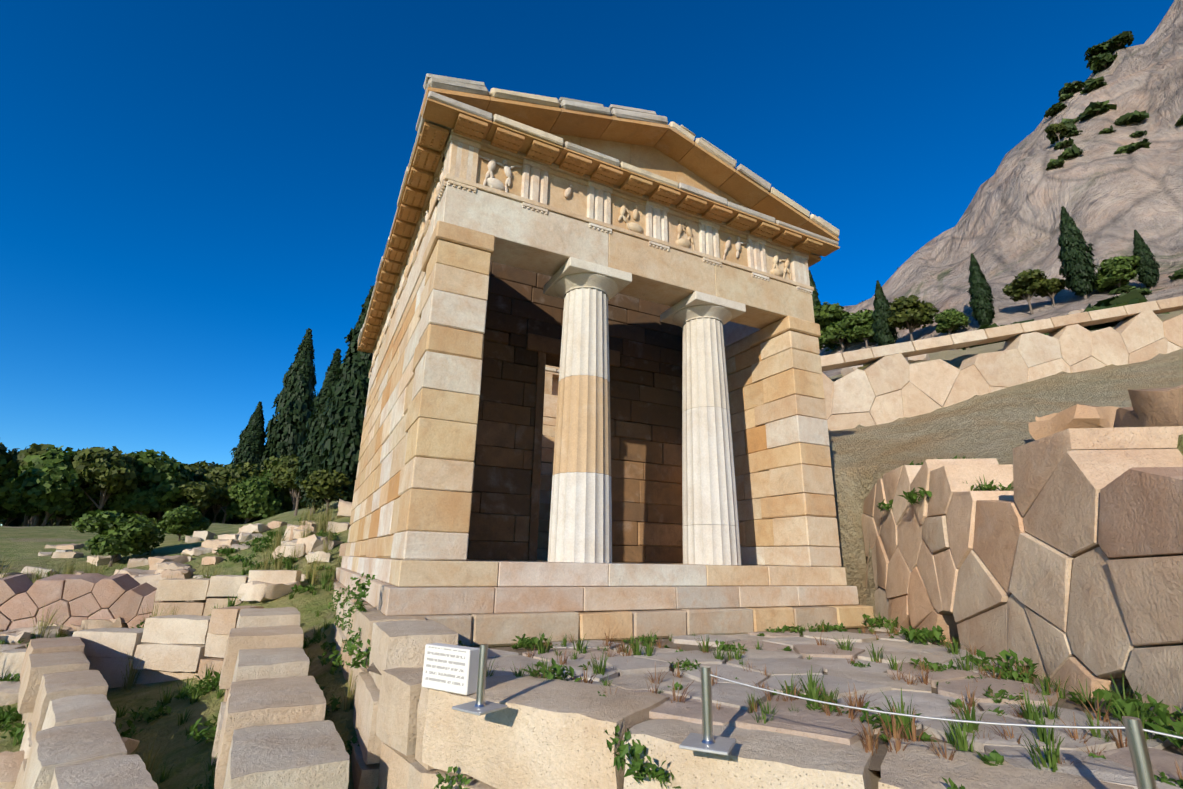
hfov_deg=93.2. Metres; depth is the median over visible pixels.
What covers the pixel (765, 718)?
weed
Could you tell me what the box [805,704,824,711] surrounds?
weed
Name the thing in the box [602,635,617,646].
weed
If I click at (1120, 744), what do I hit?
grass tuft
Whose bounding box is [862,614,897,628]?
weeds
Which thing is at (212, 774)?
slope grass
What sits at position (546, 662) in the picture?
weed
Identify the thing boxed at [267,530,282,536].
slope grass
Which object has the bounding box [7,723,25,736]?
slope grass
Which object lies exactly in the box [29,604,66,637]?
slope grass
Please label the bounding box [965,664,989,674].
weed
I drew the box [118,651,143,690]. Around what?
slope grass
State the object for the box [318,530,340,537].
slope grass
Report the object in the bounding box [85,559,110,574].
slope grass
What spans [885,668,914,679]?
weed
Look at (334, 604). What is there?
podium plant
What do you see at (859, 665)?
weed
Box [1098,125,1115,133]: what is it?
bush
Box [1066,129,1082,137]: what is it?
bush
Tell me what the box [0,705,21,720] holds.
slope grass
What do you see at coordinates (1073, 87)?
bush
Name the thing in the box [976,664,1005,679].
weed
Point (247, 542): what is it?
slope grass
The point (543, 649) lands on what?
weed
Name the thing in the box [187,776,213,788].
slope grass
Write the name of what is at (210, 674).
slope grass
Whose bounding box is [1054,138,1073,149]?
bush
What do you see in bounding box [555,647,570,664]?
weed
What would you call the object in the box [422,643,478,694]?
information sign
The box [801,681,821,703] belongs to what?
weed
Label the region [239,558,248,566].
slope grass
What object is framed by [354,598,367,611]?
podium plant
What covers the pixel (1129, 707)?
weeds
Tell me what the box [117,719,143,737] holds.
plant
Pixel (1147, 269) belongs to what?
cypress
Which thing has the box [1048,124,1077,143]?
bush
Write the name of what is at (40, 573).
slope grass
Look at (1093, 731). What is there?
grass tuft
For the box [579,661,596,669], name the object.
weed
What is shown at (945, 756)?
weed
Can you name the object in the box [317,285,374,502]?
cypress
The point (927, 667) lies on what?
weed
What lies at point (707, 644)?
weed
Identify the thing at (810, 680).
grass tuft
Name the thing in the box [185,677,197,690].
slope grass
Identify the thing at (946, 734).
weed
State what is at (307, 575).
slope grass
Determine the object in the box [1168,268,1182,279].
bush
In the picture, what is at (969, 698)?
weed
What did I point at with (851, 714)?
weed
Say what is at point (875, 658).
weed
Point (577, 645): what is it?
weed
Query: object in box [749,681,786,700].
weed
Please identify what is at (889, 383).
polygonal wall
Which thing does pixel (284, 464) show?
tree
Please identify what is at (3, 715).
slope grass
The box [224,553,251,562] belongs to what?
slope grass
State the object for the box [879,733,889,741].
weed
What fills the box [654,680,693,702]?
weed
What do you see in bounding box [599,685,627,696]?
weed
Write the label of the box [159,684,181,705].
slope grass
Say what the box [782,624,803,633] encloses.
step weed
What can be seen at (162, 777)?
slope grass
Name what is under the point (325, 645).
slope grass
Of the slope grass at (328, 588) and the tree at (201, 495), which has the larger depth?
the tree at (201, 495)
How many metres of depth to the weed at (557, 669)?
4.06 m
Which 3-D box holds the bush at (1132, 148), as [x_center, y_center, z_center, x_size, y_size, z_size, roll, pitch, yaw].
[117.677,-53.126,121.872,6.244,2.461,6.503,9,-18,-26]
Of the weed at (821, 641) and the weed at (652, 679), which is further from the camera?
the weed at (821, 641)
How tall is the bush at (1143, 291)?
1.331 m
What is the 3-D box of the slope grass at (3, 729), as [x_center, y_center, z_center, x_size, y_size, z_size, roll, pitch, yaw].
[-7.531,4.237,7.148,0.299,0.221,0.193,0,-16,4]
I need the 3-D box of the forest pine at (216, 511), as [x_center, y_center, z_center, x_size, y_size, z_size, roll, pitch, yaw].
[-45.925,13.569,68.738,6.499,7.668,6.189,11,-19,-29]
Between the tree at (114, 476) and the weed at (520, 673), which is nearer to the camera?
the weed at (520, 673)
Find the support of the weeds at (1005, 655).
on the forecourt paving
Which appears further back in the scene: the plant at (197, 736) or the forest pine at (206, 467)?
the forest pine at (206, 467)
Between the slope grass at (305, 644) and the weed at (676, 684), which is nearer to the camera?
the weed at (676, 684)
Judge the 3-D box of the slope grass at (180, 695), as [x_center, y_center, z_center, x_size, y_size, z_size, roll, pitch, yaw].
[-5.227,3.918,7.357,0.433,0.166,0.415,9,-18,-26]
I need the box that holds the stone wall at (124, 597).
[0,573,163,629]
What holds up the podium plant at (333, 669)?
attached to the forecourt retaining wall at (413, 733)
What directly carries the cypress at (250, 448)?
on the terrain ground at (1004, 230)
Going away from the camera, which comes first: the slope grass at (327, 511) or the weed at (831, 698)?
the weed at (831, 698)
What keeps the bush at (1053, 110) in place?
on the terrain ground at (1004, 230)
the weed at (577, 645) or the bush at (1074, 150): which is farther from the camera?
the bush at (1074, 150)
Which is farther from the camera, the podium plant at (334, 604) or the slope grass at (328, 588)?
the slope grass at (328, 588)
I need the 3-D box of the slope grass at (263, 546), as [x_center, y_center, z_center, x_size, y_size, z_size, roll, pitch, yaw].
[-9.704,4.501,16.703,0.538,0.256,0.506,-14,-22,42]
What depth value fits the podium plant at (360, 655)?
5.03 m
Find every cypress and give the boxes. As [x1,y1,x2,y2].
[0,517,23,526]
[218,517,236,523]
[230,401,266,464]
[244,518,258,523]
[259,328,316,464]
[264,432,273,457]
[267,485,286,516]
[294,348,341,514]
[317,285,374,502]
[809,270,820,321]
[870,280,898,345]
[967,253,995,325]
[1057,206,1098,299]
[1132,229,1159,288]
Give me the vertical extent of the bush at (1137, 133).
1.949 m
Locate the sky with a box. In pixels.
[0,0,1173,525]
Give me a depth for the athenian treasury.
8.43 m
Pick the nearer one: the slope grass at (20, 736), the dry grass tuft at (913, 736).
the dry grass tuft at (913, 736)
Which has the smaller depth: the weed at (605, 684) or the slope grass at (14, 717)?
the weed at (605, 684)
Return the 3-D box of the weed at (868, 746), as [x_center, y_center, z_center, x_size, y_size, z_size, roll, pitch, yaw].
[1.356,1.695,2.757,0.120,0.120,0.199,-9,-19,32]
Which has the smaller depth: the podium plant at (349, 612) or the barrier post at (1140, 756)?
the barrier post at (1140, 756)
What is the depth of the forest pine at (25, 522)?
55.38 m
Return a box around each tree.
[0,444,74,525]
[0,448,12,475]
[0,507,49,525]
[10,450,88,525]
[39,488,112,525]
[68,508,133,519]
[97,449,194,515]
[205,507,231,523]
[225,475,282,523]
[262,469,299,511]
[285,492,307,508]
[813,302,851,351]
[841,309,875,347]
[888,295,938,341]
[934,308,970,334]
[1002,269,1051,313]
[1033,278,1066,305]
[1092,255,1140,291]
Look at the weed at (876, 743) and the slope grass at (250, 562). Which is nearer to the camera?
the weed at (876, 743)
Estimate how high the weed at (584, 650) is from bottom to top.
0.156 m
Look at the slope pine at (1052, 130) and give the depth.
135.64 m
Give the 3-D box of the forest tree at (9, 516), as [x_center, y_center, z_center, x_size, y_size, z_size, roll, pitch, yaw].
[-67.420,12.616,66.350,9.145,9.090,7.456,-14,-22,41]
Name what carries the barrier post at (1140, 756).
on the forecourt retaining wall at (413, 733)
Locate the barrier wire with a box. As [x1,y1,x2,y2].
[710,674,1182,738]
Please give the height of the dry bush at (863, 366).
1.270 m
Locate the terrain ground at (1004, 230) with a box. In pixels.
[0,0,1182,788]
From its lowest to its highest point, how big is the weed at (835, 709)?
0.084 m
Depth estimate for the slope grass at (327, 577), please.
11.86 m
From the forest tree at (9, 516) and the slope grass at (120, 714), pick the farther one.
the forest tree at (9, 516)
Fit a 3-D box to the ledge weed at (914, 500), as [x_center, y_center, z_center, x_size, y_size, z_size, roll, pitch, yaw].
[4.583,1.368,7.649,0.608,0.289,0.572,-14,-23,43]
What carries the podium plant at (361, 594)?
attached to the athenian treasury
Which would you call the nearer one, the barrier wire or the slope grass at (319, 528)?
the barrier wire
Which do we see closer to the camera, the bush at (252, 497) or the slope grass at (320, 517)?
the slope grass at (320, 517)
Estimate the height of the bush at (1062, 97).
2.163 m
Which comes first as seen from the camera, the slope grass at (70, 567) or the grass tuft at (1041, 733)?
the grass tuft at (1041, 733)
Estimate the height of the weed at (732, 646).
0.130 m
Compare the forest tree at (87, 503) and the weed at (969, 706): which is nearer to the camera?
the weed at (969, 706)
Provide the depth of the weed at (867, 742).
2.75 m
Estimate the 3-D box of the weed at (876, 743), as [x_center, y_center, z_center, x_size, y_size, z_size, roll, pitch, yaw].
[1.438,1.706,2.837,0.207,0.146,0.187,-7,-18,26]
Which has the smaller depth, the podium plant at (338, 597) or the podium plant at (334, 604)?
the podium plant at (338, 597)
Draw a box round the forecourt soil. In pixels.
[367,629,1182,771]
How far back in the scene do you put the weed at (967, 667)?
4.72 m
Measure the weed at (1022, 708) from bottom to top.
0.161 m
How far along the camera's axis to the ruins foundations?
5.56 m
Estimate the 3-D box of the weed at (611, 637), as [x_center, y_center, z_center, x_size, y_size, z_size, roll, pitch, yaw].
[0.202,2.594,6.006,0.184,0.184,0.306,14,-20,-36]
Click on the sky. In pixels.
(190, 189)
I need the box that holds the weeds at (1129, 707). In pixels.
[1092,688,1182,729]
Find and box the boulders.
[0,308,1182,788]
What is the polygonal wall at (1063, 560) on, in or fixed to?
on the terrain ground at (1004, 230)
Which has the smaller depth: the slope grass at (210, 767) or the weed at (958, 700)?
the weed at (958, 700)
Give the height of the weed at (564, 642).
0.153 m
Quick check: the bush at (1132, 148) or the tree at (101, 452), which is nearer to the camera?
the tree at (101, 452)
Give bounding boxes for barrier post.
[452,644,506,715]
[679,666,735,755]
[1122,716,1156,788]
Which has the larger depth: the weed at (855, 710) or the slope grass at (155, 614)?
the slope grass at (155, 614)
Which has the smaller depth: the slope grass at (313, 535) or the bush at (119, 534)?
the slope grass at (313, 535)
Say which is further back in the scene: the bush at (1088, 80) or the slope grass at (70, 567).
the bush at (1088, 80)
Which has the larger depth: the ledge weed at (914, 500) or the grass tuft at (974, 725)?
the ledge weed at (914, 500)
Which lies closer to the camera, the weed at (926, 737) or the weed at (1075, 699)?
the weed at (926, 737)
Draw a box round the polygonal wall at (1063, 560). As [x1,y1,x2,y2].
[861,426,1182,721]
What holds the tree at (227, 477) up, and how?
on the terrain ground at (1004, 230)
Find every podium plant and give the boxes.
[328,601,337,611]
[330,660,343,674]
[331,587,346,601]
[333,612,344,627]
[339,595,350,608]
[340,627,360,651]
[341,619,352,634]
[343,602,355,617]
[345,639,371,668]
[346,573,374,598]
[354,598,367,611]
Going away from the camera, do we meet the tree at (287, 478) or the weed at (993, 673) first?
the weed at (993, 673)
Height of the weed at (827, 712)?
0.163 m
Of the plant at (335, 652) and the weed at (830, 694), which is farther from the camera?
the plant at (335, 652)
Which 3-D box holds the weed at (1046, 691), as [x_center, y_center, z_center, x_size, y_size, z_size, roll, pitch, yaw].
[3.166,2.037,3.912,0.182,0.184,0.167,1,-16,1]
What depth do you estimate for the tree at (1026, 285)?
85.90 m
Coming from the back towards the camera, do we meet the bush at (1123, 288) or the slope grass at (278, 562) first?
the bush at (1123, 288)
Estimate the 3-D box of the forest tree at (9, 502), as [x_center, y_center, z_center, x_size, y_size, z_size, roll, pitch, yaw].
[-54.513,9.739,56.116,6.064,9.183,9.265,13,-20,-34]
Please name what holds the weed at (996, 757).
on the forecourt retaining wall at (413, 733)
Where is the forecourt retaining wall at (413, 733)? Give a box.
[333,579,1182,788]
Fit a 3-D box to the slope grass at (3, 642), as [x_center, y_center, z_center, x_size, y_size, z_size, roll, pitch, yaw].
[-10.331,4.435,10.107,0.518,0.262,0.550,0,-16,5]
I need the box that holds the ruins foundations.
[0,570,348,788]
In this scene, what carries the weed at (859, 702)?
on the forecourt paving
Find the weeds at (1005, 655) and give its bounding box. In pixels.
[970,649,1038,676]
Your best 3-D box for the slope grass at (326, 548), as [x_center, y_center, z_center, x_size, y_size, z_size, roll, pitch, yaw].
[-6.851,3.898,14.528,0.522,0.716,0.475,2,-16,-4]
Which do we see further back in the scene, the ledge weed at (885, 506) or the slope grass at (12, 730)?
the ledge weed at (885, 506)
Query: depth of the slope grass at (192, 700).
7.15 m
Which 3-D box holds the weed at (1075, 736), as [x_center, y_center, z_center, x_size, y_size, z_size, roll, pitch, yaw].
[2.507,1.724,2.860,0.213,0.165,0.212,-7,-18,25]
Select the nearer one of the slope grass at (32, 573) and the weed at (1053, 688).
the weed at (1053, 688)
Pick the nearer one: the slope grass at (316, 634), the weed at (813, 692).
the weed at (813, 692)
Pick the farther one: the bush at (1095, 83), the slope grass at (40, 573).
the bush at (1095, 83)
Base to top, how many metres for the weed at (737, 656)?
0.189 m
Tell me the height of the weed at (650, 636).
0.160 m
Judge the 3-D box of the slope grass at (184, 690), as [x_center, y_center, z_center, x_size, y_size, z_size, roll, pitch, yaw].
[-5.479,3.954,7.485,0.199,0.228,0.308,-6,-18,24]
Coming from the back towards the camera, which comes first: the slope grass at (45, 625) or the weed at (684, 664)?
the slope grass at (45, 625)
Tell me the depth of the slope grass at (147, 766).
5.03 m
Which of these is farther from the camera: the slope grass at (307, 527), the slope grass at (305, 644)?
the slope grass at (307, 527)
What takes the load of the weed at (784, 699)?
on the forecourt paving
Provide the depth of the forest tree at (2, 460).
53.12 m
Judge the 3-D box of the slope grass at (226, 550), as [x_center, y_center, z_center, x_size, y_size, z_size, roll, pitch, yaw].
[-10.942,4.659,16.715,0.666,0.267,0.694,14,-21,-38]
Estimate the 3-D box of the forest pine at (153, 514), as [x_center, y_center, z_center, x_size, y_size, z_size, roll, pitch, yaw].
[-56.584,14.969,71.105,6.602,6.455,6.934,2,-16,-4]
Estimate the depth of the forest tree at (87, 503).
55.93 m
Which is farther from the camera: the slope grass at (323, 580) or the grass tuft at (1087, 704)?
the slope grass at (323, 580)
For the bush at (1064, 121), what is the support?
on the terrain ground at (1004, 230)
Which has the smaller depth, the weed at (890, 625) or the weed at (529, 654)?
the weed at (529, 654)
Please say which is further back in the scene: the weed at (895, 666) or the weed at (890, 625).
the weed at (890, 625)
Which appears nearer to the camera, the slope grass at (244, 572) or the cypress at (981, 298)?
the slope grass at (244, 572)
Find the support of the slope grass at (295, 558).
on the terrain ground at (1004, 230)
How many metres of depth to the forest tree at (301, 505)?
71.54 m
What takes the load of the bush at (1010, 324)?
on the terrain ground at (1004, 230)
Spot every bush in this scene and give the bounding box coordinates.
[857,363,870,369]
[957,323,998,349]
[989,319,1033,343]
[1044,102,1066,117]
[1046,158,1064,170]
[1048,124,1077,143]
[1050,132,1065,141]
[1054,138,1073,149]
[1057,144,1084,159]
[1058,81,1084,96]
[1058,92,1073,102]
[1061,117,1079,124]
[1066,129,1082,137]
[1079,100,1116,121]
[1080,76,1107,93]
[1083,78,1092,87]
[1083,290,1169,329]
[1084,42,1107,60]
[1086,53,1107,69]
[1090,52,1117,74]
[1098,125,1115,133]
[1103,31,1133,53]
[1108,284,1135,294]
[1113,110,1148,125]
[1114,138,1152,153]
[1128,287,1151,294]
[1129,130,1146,137]
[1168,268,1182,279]
[1175,115,1182,126]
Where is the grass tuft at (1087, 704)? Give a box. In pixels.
[1071,678,1101,708]
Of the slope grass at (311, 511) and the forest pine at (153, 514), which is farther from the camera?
the forest pine at (153, 514)
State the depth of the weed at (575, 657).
4.88 m
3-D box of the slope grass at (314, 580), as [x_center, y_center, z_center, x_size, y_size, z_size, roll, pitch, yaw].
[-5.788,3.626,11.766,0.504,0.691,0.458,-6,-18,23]
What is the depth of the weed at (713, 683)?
3.98 m
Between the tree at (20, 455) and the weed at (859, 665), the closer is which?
the weed at (859, 665)
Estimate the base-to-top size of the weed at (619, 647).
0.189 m
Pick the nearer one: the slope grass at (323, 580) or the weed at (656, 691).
the weed at (656, 691)
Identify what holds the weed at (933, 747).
on the forecourt retaining wall at (413, 733)
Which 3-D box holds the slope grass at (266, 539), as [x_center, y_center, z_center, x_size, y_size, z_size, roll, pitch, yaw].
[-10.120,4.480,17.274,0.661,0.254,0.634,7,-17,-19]
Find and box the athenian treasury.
[334,73,874,646]
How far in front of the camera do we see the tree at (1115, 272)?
80.22 m
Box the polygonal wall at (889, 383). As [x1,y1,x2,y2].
[821,296,1182,430]
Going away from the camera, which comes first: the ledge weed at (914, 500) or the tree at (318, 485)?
the ledge weed at (914, 500)
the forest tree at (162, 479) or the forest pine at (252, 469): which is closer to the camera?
the forest tree at (162, 479)
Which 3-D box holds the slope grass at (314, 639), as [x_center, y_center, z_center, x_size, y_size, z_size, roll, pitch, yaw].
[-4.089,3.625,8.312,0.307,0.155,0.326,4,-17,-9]
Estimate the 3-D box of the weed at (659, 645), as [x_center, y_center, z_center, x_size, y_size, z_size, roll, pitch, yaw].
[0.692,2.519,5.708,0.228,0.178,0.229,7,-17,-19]
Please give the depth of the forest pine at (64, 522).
114.31 m
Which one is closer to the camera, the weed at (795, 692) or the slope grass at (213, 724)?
the weed at (795, 692)
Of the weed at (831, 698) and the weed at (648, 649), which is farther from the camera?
the weed at (648, 649)
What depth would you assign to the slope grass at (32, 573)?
13.64 m
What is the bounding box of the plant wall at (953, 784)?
[942,777,964,788]
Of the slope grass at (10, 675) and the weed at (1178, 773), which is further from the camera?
the slope grass at (10, 675)
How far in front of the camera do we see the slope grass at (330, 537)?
15.27 m
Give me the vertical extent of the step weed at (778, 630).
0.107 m
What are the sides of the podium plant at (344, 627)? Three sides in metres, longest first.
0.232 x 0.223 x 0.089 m
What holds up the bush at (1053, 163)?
on the terrain ground at (1004, 230)
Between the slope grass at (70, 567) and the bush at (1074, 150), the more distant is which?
the bush at (1074, 150)
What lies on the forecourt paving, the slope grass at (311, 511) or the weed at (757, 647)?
the weed at (757, 647)
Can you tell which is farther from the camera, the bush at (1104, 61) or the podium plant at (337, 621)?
the bush at (1104, 61)
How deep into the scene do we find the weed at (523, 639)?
5.62 m
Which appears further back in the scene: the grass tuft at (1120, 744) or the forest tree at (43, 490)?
the forest tree at (43, 490)
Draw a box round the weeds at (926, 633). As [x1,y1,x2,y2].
[898,625,947,645]
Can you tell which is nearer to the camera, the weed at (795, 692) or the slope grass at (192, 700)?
the weed at (795, 692)
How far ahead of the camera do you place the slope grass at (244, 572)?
14.45 m
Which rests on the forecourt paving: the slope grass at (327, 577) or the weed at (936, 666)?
the weed at (936, 666)
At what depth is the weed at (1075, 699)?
3.78 m
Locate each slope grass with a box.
[0,555,15,578]
[0,673,19,680]
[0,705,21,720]
[0,706,21,721]
[0,707,20,726]
[0,716,13,731]
[1,721,23,738]
[2,634,35,643]
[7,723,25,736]
[12,726,22,745]
[16,730,25,740]
[23,566,42,580]
[27,564,58,582]
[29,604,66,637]
[52,616,73,636]
[60,557,79,573]
[62,559,78,574]
[80,560,104,573]
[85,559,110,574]
[116,705,129,717]
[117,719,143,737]
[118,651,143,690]
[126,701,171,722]
[136,734,173,779]
[142,600,174,625]
[156,761,177,783]
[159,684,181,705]
[164,603,183,614]
[171,709,193,725]
[174,685,210,699]
[176,681,196,699]
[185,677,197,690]
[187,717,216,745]
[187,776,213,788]
[188,687,204,704]
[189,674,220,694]
[195,671,219,685]
[196,561,222,578]
[201,764,213,788]
[202,753,217,770]
[203,714,218,726]
[206,665,213,679]
[214,687,225,698]
[215,546,235,554]
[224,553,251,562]
[227,594,237,606]
[238,541,254,546]
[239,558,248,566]
[242,564,249,574]
[246,557,253,566]
[251,536,273,542]
[256,541,271,548]
[257,544,276,569]
[266,532,286,547]
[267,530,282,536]
[271,544,285,569]
[272,519,291,546]
[277,556,297,563]
[290,546,303,562]
[291,582,317,593]
[293,507,317,524]
[296,521,314,536]
[301,517,313,536]
[302,501,320,519]
[302,530,322,537]
[303,556,317,580]
[303,635,308,648]
[304,633,326,643]
[306,551,329,583]
[312,505,333,526]
[312,564,329,569]
[312,624,327,637]
[314,512,331,535]
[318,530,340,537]
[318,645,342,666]
[320,502,337,521]
[320,572,328,583]
[320,639,336,651]
[321,509,341,533]
[322,527,337,549]
[322,534,336,553]
[323,619,331,630]
[324,570,332,581]
[324,579,333,590]
[326,694,340,713]
[336,666,356,712]
[343,736,360,756]
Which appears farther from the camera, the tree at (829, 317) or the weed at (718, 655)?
the tree at (829, 317)
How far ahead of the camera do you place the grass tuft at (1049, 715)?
3.31 m
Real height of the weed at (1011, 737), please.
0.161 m
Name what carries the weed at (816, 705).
on the forecourt paving
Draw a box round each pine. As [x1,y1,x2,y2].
[0,442,17,486]
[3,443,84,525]
[22,515,28,526]
[46,519,70,525]
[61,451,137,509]
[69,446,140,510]
[125,510,165,518]
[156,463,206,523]
[173,500,221,511]
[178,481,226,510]
[188,460,218,472]
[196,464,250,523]
[211,504,222,522]
[236,462,263,477]
[261,454,292,474]
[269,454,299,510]
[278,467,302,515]
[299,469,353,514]
[1044,123,1066,141]
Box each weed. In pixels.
[486,657,498,675]
[511,664,527,676]
[513,633,546,648]
[519,645,537,657]
[521,658,580,681]
[522,641,539,648]
[535,634,552,653]
[541,656,551,668]
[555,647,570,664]
[560,634,566,646]
[568,634,585,650]
[569,650,582,659]
[575,666,598,684]
[576,639,589,653]
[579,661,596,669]
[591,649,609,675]
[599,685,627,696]
[600,674,612,688]
[601,631,621,641]
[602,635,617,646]
[611,634,628,653]
[617,642,638,655]
[630,637,643,654]
[636,635,658,644]
[642,637,655,655]
[644,667,672,683]
[646,632,656,643]
[646,679,660,694]
[650,636,665,648]
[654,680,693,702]
[668,682,683,690]
[669,658,689,668]
[669,660,686,677]
[674,659,700,670]
[693,632,713,652]
[698,669,717,685]
[707,641,728,662]
[715,640,747,651]
[727,642,744,659]
[743,699,763,712]
[746,691,757,712]
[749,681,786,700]
[751,706,777,723]
[753,641,763,649]
[757,696,776,713]
[765,627,783,632]
[774,673,799,694]
[777,682,802,701]
[780,685,801,693]
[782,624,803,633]
[788,682,801,699]
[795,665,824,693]
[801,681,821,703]
[802,684,823,708]
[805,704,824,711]
[806,695,841,716]
[809,623,830,631]
[813,632,828,645]
[816,681,839,707]
[819,687,838,702]
[821,701,848,713]
[824,622,844,631]
[828,688,880,719]
[832,634,853,650]
[832,684,872,711]
[844,685,869,711]
[851,661,870,667]
[851,730,876,749]
[854,714,892,747]
[854,725,878,752]
[860,701,921,733]
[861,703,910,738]
[866,643,883,662]
[876,499,892,511]
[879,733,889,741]
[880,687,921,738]
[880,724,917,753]
[883,619,898,632]
[884,654,904,670]
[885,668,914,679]
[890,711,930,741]
[892,623,899,633]
[898,487,931,504]
[898,667,917,684]
[905,490,920,504]
[909,657,934,671]
[910,657,956,671]
[913,662,935,684]
[916,732,935,740]
[918,733,959,761]
[925,740,945,752]
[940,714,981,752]
[943,726,955,743]
[946,698,962,707]
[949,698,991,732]
[951,691,979,714]
[952,648,975,670]
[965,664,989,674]
[965,674,986,679]
[965,682,989,706]
[971,480,1012,490]
[975,474,994,490]
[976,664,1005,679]
[976,749,1003,766]
[978,712,1026,743]
[983,685,1023,703]
[988,706,1006,715]
[1003,662,1033,681]
[1005,694,1024,717]
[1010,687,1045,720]
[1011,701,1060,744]
[1019,683,1043,694]
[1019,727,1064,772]
[1026,672,1063,694]
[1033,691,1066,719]
[1041,674,1064,697]
[1049,677,1069,698]
[1056,712,1099,743]
[1065,691,1114,721]
[1068,693,1085,703]
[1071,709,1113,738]
[1079,743,1104,755]
[1088,752,1105,758]
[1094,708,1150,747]
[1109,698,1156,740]
[1154,771,1182,787]
[1159,759,1182,782]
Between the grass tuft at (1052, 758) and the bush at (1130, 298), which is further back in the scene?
the bush at (1130, 298)
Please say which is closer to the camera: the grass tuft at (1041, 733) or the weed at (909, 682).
the grass tuft at (1041, 733)
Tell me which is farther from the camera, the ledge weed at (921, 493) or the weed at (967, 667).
the ledge weed at (921, 493)
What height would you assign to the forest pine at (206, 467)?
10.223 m
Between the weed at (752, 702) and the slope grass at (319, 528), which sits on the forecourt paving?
the weed at (752, 702)
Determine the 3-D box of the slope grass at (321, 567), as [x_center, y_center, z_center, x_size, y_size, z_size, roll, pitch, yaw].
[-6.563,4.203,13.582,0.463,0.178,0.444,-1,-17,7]
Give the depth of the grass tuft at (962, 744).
2.71 m
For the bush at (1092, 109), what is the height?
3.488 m
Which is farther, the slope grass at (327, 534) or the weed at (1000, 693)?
the slope grass at (327, 534)
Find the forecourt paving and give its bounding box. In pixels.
[474,626,1182,788]
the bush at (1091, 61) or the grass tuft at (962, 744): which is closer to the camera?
the grass tuft at (962, 744)

